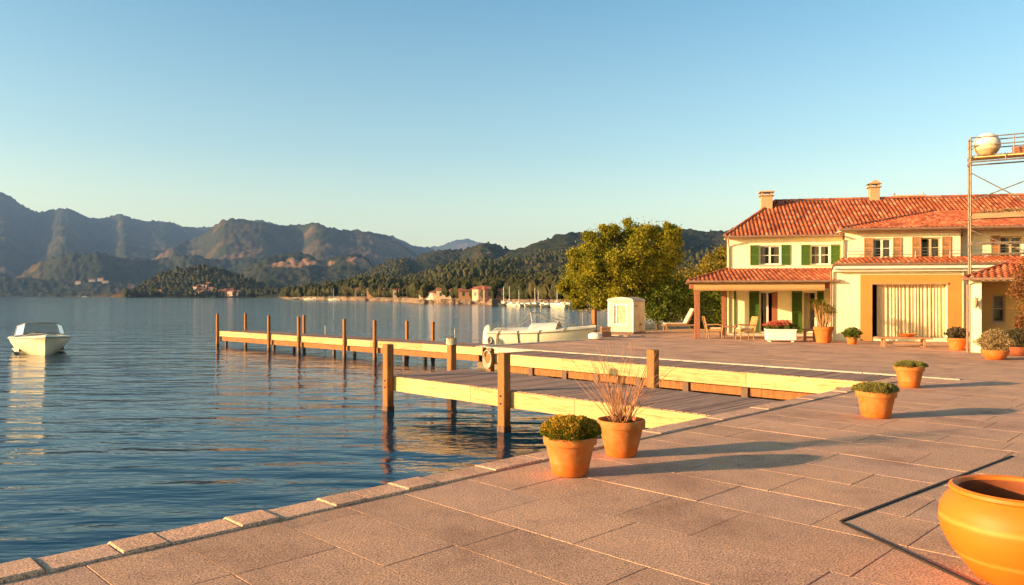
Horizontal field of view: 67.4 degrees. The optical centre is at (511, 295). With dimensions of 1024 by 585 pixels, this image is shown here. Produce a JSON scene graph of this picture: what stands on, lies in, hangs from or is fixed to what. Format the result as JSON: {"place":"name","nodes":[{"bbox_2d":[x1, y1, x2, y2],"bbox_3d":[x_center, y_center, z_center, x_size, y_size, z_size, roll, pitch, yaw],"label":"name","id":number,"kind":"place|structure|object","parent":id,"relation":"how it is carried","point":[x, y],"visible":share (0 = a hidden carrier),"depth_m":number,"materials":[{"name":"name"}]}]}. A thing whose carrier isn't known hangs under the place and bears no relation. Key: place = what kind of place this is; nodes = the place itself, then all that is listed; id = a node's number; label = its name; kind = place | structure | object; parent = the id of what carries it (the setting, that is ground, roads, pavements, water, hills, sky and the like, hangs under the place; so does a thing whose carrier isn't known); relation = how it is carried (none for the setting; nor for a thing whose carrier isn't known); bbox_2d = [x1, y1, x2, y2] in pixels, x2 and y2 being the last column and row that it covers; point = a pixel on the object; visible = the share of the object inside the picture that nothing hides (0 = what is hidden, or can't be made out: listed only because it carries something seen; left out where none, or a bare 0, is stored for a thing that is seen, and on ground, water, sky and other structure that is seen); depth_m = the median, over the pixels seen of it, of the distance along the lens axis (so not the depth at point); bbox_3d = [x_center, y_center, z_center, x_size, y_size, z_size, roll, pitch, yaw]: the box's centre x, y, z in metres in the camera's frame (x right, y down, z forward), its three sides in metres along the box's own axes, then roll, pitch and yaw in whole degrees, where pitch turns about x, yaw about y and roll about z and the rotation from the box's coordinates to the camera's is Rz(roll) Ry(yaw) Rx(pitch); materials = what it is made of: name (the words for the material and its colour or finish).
{"place":"outdoors","nodes":[
{"label":"outdoors","id":0,"kind":"place"},
{"bbox_2d":[0,192,732,304],"bbox_3d":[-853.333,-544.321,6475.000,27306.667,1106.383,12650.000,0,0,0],"label":"hills","id":1,"kind":"structure","parent":0,"point":[58,252],"depth_m":3904.19,"materials":[{"name":"green plant"}]},
{"bbox_2d":[218,290,227,295],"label":"house","id":2,"kind":"structure","parent":1,"relation":"on","point":[225,292],"depth_m":1210.52,"materials":[{"name":"grey paint"}]},
{"bbox_2d":[227,290,237,296],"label":"house","id":3,"kind":"structure","parent":1,"relation":"on","point":[229,293],"depth_m":1204.91,"materials":[{"name":"white paint"}]},
{"bbox_2d":[122,257,410,295],"bbox_3d":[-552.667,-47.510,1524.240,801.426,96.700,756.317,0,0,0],"label":"headland woodland","id":4,"kind":"object","parent":1,"relation":"on","point":[169,281],"visible":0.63,"depth_m":1324.81,"materials":[{"name":"green plant"}]},
{"bbox_2d":[285,275,412,297],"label":"cape woodland","id":5,"kind":"object","parent":1,"relation":"on","point":[375,290],"visible":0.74,"depth_m":499.25,"materials":[{"name":"green plant"}]},
{"bbox_2d":[392,288,403,298],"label":"house","id":6,"kind":"structure","parent":1,"relation":"on","point":[394,293],"depth_m":403.22,"materials":[{"name":"beige paint"}]},
{"bbox_2d":[425,290,433,300],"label":"house","id":7,"kind":"structure","parent":1,"relation":"on","point":[430,294],"depth_m":299.44,"materials":[{"name":"white paint"}]},
{"bbox_2d":[435,287,449,301],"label":"house","id":8,"kind":"structure","parent":1,"relation":"on","point":[439,295],"depth_m":290.08,"materials":[{"name":"beige paint"}]},
{"bbox_2d":[457,288,470,299],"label":"house","id":9,"kind":"structure","parent":1,"relation":"on","point":[463,294],"depth_m":277.42,"materials":[{"name":"orange paint"}]},
{"bbox_2d":[471,287,477,301],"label":"house","id":10,"kind":"structure","parent":1,"relation":"on","point":[474,293],"depth_m":271.34,"materials":[{"name":"beige paint"}]},
{"bbox_2d":[477,285,483,300],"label":"house","id":11,"kind":"structure","parent":1,"relation":"on","point":[479,288],"depth_m":268.34,"materials":[{"name":"pink paint"}]},
{"bbox_2d":[482,286,500,302],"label":"house","id":12,"kind":"structure","parent":1,"relation":"on","point":[487,297],"depth_m":256.51,"materials":[{"name":"paint"}]},
{"bbox_2d":[496,288,505,299],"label":"house","id":13,"kind":"structure","parent":1,"relation":"on","point":[498,297],"depth_m":256.31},
{"bbox_2d":[279,229,726,296],"bbox_3d":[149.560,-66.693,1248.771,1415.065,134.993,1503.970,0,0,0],"label":"hill woodland","id":14,"kind":"object","parent":1,"relation":"on","point":[482,266],"visible":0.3,"depth_m":742.53,"materials":[{"name":"green plant"}]},
{"bbox_2d":[405,263,719,298],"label":"shore woodland","id":15,"kind":"object","parent":1,"relation":"on","point":[529,285],"visible":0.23,"depth_m":278.88,"materials":[{"name":"green plant"}]},
{"bbox_2d":[0,297,784,563],"bbox_3d":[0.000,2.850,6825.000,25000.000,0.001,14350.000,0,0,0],"label":"lake water","id":16,"kind":"structure","parent":0,"point":[121,418],"depth_m":18.30,"materials":[{"name":"blue liquid"}]},
{"bbox_2d":[7,322,70,355],"bbox_3d":[-23.605,2.259,38.476,2.733,1.882,5.623,0,0,-35],"label":"motor boat","id":17,"kind":"object","parent":16,"relation":"on","point":[35,343],"visible":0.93,"depth_m":37.16,"materials":[{"name":"plastic"}]},
{"bbox_2d":[328,289,340,300],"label":"sailing boat","id":18,"kind":"object","parent":16,"relation":"on","point":[334,299],"visible":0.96,"depth_m":469.34,"materials":[{"name":"white paint"}]},
{"bbox_2d":[216,313,504,361],"bbox_3d":[-8.518,2.385,37.644,21.445,2.730,2.050,0,0,42],"label":"long dock","id":19,"kind":"object","parent":16,"relation":"in","point":[407,345],"visible":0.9,"depth_m":35.69,"materials":[{"name":"brown wood"}]},
{"bbox_2d":[498,287,506,305],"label":"sailing boat","id":20,"kind":"object","parent":16,"relation":"on","point":[503,303],"visible":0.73,"depth_m":218.75,"materials":[{"name":"white paint"}]},
{"bbox_2d":[530,303,539,306],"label":"sailing boat","id":21,"kind":"object","parent":16,"relation":"on","point":[535,305],"visible":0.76,"depth_m":201.16,"materials":[{"name":"white paint"}]},
{"bbox_2d":[483,312,595,343],"bbox_3d":[1.290,1.991,37.449,5.667,2.417,2.341,0,0,15],"label":"moored boat","id":22,"kind":"object","parent":16,"relation":"on","point":[543,332],"visible":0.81,"depth_m":36.65,"materials":[{"name":"plastic"}]},
{"bbox_2d":[550,303,559,307],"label":"sailing boat","id":23,"kind":"object","parent":16,"relation":"on","point":[555,306],"visible":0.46,"depth_m":184.42,"materials":[{"name":"white paint"}]},
{"bbox_2d":[564,302,570,307],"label":"sailing boat","id":24,"kind":"object","parent":16,"relation":"on","point":[566,305],"visible":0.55,"depth_m":178.34,"materials":[{"name":"white paint"}]},
{"bbox_2d":[382,338,779,432],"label":"wooden jetty","id":25,"kind":"object","parent":16,"relation":"in","point":[504,389],"visible":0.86,"depth_m":16.12,"materials":[{"name":"brown wood"}]},
{"bbox_2d":[446,338,456,345],"bbox_3d":[-1.705,1.291,21.675,0.325,0.204,0.324,0,0,45],"label":"rope","id":26,"kind":"object","parent":25,"relation":"attached to","point":[453,341],"visible":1,"depth_m":21.55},
{"bbox_2d":[494,351,896,399],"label":"boardwalk","id":27,"kind":"structure","parent":16,"relation":"in","point":[763,382],"depth_m":21.30,"materials":[{"name":"brown wood"}]},
{"bbox_2d":[482,347,493,371],"bbox_3d":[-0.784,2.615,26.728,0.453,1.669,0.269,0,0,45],"label":"life ring","id":28,"kind":"object","parent":27,"relation":"attached to","point":[488,363],"visible":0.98,"depth_m":26.67,"materials":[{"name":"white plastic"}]},
{"bbox_2d":[0,329,1023,584],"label":"plaza paving","id":29,"kind":"structure","parent":0,"point":[774,497],"depth_m":7.19,"materials":[{"name":"stone"}]},
{"bbox_2d":[540,413,601,477],"bbox_3d":[0.634,1.656,8.597,0.670,0.676,0.674,0,0,20],"label":"potted plant","id":30,"kind":"object","parent":29,"relation":"on","point":[570,441],"visible":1,"depth_m":8.41,"materials":[{"name":"green plant"}]},
{"bbox_2d":[588,332,601,339],"bbox_3d":[3.779,1.820,34.884,0.668,0.340,0.536,0,0,0],"label":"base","id":31,"kind":"object","parent":29,"relation":"on","point":[595,335],"visible":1,"depth_m":34.69,"materials":[{"name":"paint"}]},
{"bbox_2d":[592,309,596,331],"bbox_3d":[4.139,1.940,38.600,0.200,2.520,0.200,0,0,-45],"label":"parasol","id":32,"kind":"object","parent":31,"relation":"in","point":[594,316],"visible":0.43,"depth_m":38.51,"materials":[{"name":"orange fabric"}]},
{"bbox_2d":[552,341,675,457],"bbox_3d":[1.221,1.278,9.680,1.562,1.431,1.259,0,0,23],"label":"potted plant","id":33,"kind":"object","parent":29,"relation":"on","point":[621,433],"visible":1,"depth_m":9.49,"materials":[{"name":"orange plant"}]},
{"bbox_2d":[607,297,645,333],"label":"kiosk","id":34,"kind":"object","parent":29,"relation":"on","point":[626,315],"visible":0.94,"depth_m":40.66,"materials":[{"name":"white paint"}]},
{"bbox_2d":[613,304,627,324],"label":"window","id":35,"kind":"structure","parent":34,"relation":"in","point":[621,310],"depth_m":40.63,"materials":[{"name":"white paint"}]},
{"bbox_2d":[662,308,693,330],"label":"sun lounger","id":36,"kind":"object","parent":29,"relation":"on","point":[688,317],"visible":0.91,"depth_m":43.51,"materials":[{"name":"white wood"}]},
{"bbox_2d":[702,316,722,338],"bbox_3d":[9.441,1.473,36.155,0.913,1.058,0.735,0,0,8],"label":"wicker chair","id":37,"kind":"object","parent":29,"relation":"on","point":[715,329],"visible":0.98,"depth_m":35.86,"materials":[{"name":"brown wicker"}]},
{"bbox_2d":[723,326,736,337],"bbox_3d":[10.303,1.715,36.364,0.660,0.570,0.660,0,0,12],"label":"veranda table","id":38,"kind":"object","parent":29,"relation":"on","point":[724,330],"visible":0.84,"depth_m":36.14,"materials":[{"name":"brown wood"}]},
{"bbox_2d":[734,316,758,338],"bbox_3d":[10.889,1.473,35.650,0.913,1.058,0.735,0,0,-5],"label":"wicker chair","id":39,"kind":"object","parent":29,"relation":"on","point":[752,325],"visible":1,"depth_m":35.38,"materials":[{"name":"beige wicker"}]},
{"bbox_2d":[762,319,799,341],"bbox_3d":[11.736,1.504,33.467,1.629,0.992,0.785,0,0,12],"label":"flower box","id":40,"kind":"object","parent":29,"relation":"on","point":[783,329],"visible":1,"depth_m":33.25,"materials":[{"name":"white paint"}]},
{"bbox_2d":[801,329,815,341],"bbox_3d":[13.095,1.725,33.786,0.620,0.550,0.408,0,0,12],"label":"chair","id":41,"kind":"object","parent":29,"relation":"on","point":[805,336],"visible":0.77,"depth_m":33.69,"materials":[{"name":"brown wood"}]},
{"bbox_2d":[805,298,837,342],"bbox_3d":[13.299,1.051,32.734,1.437,1.885,1.701,0,0,-29],"label":"potted plant","id":42,"kind":"object","parent":29,"relation":"on","point":[823,333],"visible":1,"depth_m":32.55,"materials":[{"name":"green plant"}]},
{"bbox_2d":[841,327,862,343],"bbox_3d":[14.092,1.625,31.839,0.871,0.737,0.967,0,0,33],"label":"potted plant","id":43,"kind":"object","parent":29,"relation":"on","point":[852,335],"visible":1,"depth_m":31.70,"materials":[{"name":"green plant"}]},
{"bbox_2d":[850,380,899,418],"bbox_3d":[5.994,1.700,12.697,0.704,0.587,0.701,0,0,-40],"label":"potted plant","id":44,"kind":"object","parent":29,"relation":"on","point":[876,400],"visible":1,"depth_m":12.47,"materials":[{"name":"ceramic"}]},
{"bbox_2d":[874,336,932,347],"bbox_3d":[15.297,1.800,30.037,2.000,0.400,0.488,0,0,12],"label":"bench","id":45,"kind":"object","parent":29,"relation":"on","point":[884,342],"visible":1,"depth_m":29.97,"materials":[{"name":"brown wood"}]},
{"bbox_2d":[897,333,916,336],"bbox_3d":[15.444,1.536,30.005,0.700,0.125,0.700,0,0,0],"label":"clay bowl","id":46,"kind":"object","parent":45,"relation":"on","point":[907,334],"visible":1,"depth_m":29.83,"materials":[{"name":"ceramic"}]},
{"bbox_2d":[893,360,928,387],"bbox_3d":[8.707,1.692,16.792,0.693,0.604,0.685,0,0,38],"label":"potted plant","id":47,"kind":"object","parent":29,"relation":"on","point":[909,373],"visible":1,"depth_m":16.62,"materials":[{"name":"ceramic"}]},
{"bbox_2d":[839,455,1013,584],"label":"edging strip","id":48,"kind":"object","parent":29,"relation":"in","point":[949,572],"visible":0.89,"depth_m":6.80,"materials":[{"name":"black metal"}]},
{"bbox_2d":[943,326,965,349],"bbox_3d":[16.426,1.546,28.341,0.898,0.895,1.009,0,0,35],"label":"potted plant","id":49,"kind":"object","parent":29,"relation":"on","point":[955,339],"visible":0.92,"depth_m":28.14,"materials":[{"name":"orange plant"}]},
{"bbox_2d":[938,474,1023,584],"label":"clay jar","id":50,"kind":"object","parent":29,"relation":"on","point":[981,518],"visible":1,"depth_m":5.21,"materials":[{"name":"orange ceramic"}]},
{"bbox_2d":[972,329,1016,359],"bbox_3d":[15.199,1.497,24.160,1.243,0.994,1.124,0,0,0],"label":"potted plant","id":51,"kind":"object","parent":29,"relation":"on","point":[996,350],"visible":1,"depth_m":23.96,"materials":[{"name":"beige plant"}]},
{"bbox_2d":[996,256,1023,329],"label":"russet tree","id":52,"kind":"object","parent":29,"relation":"on","point":[1017,290],"visible":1,"depth_m":23.49,"materials":[{"name":"brown plant"}]},
{"bbox_2d":[1002,327,1023,355],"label":"potted plant","id":53,"kind":"object","parent":29,"relation":"on","point":[1017,349],"visible":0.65,"depth_m":25.52,"materials":[{"name":"green plant"}]},
{"bbox_2d":[0,0,1023,249],"label":"sky","id":54,"kind":"structure","parent":0,"point":[512,124],"materials":[{"name":"blue"}]},
{"bbox_2d":[477,305,713,369],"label":"ground","id":55,"kind":"structure","parent":0,"point":[481,365],"depth_m":48.55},
{"bbox_2d":[549,216,692,312],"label":"golden tree","id":56,"kind":"object","parent":55,"relation":"on","point":[631,258],"visible":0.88,"depth_m":46.90,"materials":[{"name":"green plant"}]},
{"bbox_2d":[629,268,705,329],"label":"shrub","id":57,"kind":"object","parent":55,"relation":"on","point":[675,306],"visible":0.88,"depth_m":46.38,"materials":[{"name":"green plant"}]},
{"bbox_2d":[672,243,726,313],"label":"olive tree","id":58,"kind":"object","parent":55,"relation":"on","point":[720,258],"visible":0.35,"depth_m":56.24,"materials":[{"name":"green leaves"},{"name":"bark"}]},
{"bbox_2d":[682,291,726,329],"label":"shrub","id":59,"kind":"object","parent":55,"relation":"on","point":[715,300],"visible":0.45,"depth_m":47.05,"materials":[{"name":"green plant"}]},
{"bbox_2d":[685,179,1023,352],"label":"villa","id":60,"kind":"object","parent":55,"relation":"on","point":[872,265],"visible":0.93,"depth_m":34.81,"materials":[{"name":"white paint"}]},
{"bbox_2d":[760,292,771,331],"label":"door","id":61,"kind":"structure","parent":60,"relation":"in","point":[765,297],"depth_m":39.91,"materials":[{"name":"white paint"}]},
{"bbox_2d":[750,245,789,265],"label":"window","id":62,"kind":"structure","parent":60,"relation":"in","point":[767,255],"depth_m":39.69,"materials":[{"name":"white paint"}]},
{"bbox_2d":[772,292,777,322],"bbox_3d":[13.325,0.840,38.940,0.272,2.080,0.050,0,0,12],"label":"open door leaf","id":63,"kind":"structure","parent":60,"relation":"in","point":[774,294],"depth_m":38.92,"materials":[{"name":"brown wood"}]},
{"bbox_2d":[803,292,815,332],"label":"door","id":64,"kind":"structure","parent":60,"relation":"in","point":[809,319],"depth_m":39.46,"materials":[{"name":"white paint"}]},
{"bbox_2d":[801,244,839,265],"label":"window","id":65,"kind":"structure","parent":60,"relation":"in","point":[820,254],"depth_m":39.17,"materials":[{"name":"white paint"}]},
{"bbox_2d":[864,237,901,257],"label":"window","id":66,"kind":"structure","parent":60,"relation":"in","point":[878,246],"depth_m":34.73,"materials":[{"name":"white paint"}]},
{"bbox_2d":[912,236,950,256],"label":"window","id":67,"kind":"structure","parent":60,"relation":"in","point":[918,243],"depth_m":34.33,"materials":[{"name":"orange paint"}]},
{"bbox_2d":[967,133,1023,273],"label":"scaffold","id":68,"kind":"object","parent":60,"relation":"on","point":[995,215],"visible":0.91,"depth_m":28.39,"materials":[{"name":"grey metal"}]},
{"bbox_2d":[973,133,1000,155],"bbox_3d":[17.651,-5.609,28.543,0.890,0.890,0.890,0,0,0],"label":"ball","id":69,"kind":"object","parent":68,"relation":"on","point":[987,145],"visible":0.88,"depth_m":28.25,"materials":[{"name":"white"}]},
{"bbox_2d":[964,152,1019,157],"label":"planks","id":70,"kind":"object","parent":68,"relation":"on","point":[993,153],"visible":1,"depth_m":28.20,"materials":[{"name":"beige wood"}]},
{"bbox_2d":[967,208,1023,212],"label":"planks","id":71,"kind":"object","parent":68,"relation":"on","point":[1008,209],"visible":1,"depth_m":28.03,"materials":[{"name":"beige wood"}]},
{"bbox_2d":[990,295,1006,324],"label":"window","id":72,"kind":"structure","parent":60,"relation":"in","point":[998,301],"depth_m":29.71,"materials":[{"name":"beige paint"}]},
{"bbox_2d":[991,236,1021,255],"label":"window","id":73,"kind":"structure","parent":60,"relation":"in","point":[1001,248],"depth_m":34.22,"materials":[{"name":"beige paint"}]},
{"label":"quay wall","id":74,"kind":"structure","parent":55,"relation":"on","visible":0},
{"bbox_2d":[0,377,897,583],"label":"quay kerb","id":75,"kind":"structure","parent":74,"relation":"on","point":[17,570],"depth_m":7.14,"materials":[{"name":"stone"}]},
{"bbox_2d":[476,336,961,379],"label":"terrace edge stones","id":76,"kind":"object","parent":74,"relation":"on","point":[500,349],"visible":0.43,"depth_m":25.28,"materials":[{"name":"beige stone"}]},
{"bbox_2d":[599,332,610,337],"bbox_3d":[4.421,1.860,36.531,0.500,0.280,0.350,0,0,-17],"label":"crate","id":77,"kind":"object","parent":76,"relation":"on","point":[606,334],"visible":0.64,"depth_m":36.37,"materials":[{"name":"brown wood"}]},
{"bbox_2d":[600,326,610,331],"bbox_3d":[4.441,1.580,36.482,0.450,0.240,0.340,0,0,-6],"label":"crate","id":78,"kind":"object","parent":77,"relation":"on","point":[606,329],"visible":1,"depth_m":36.32,"materials":[{"name":"brown wood"}]}
]}

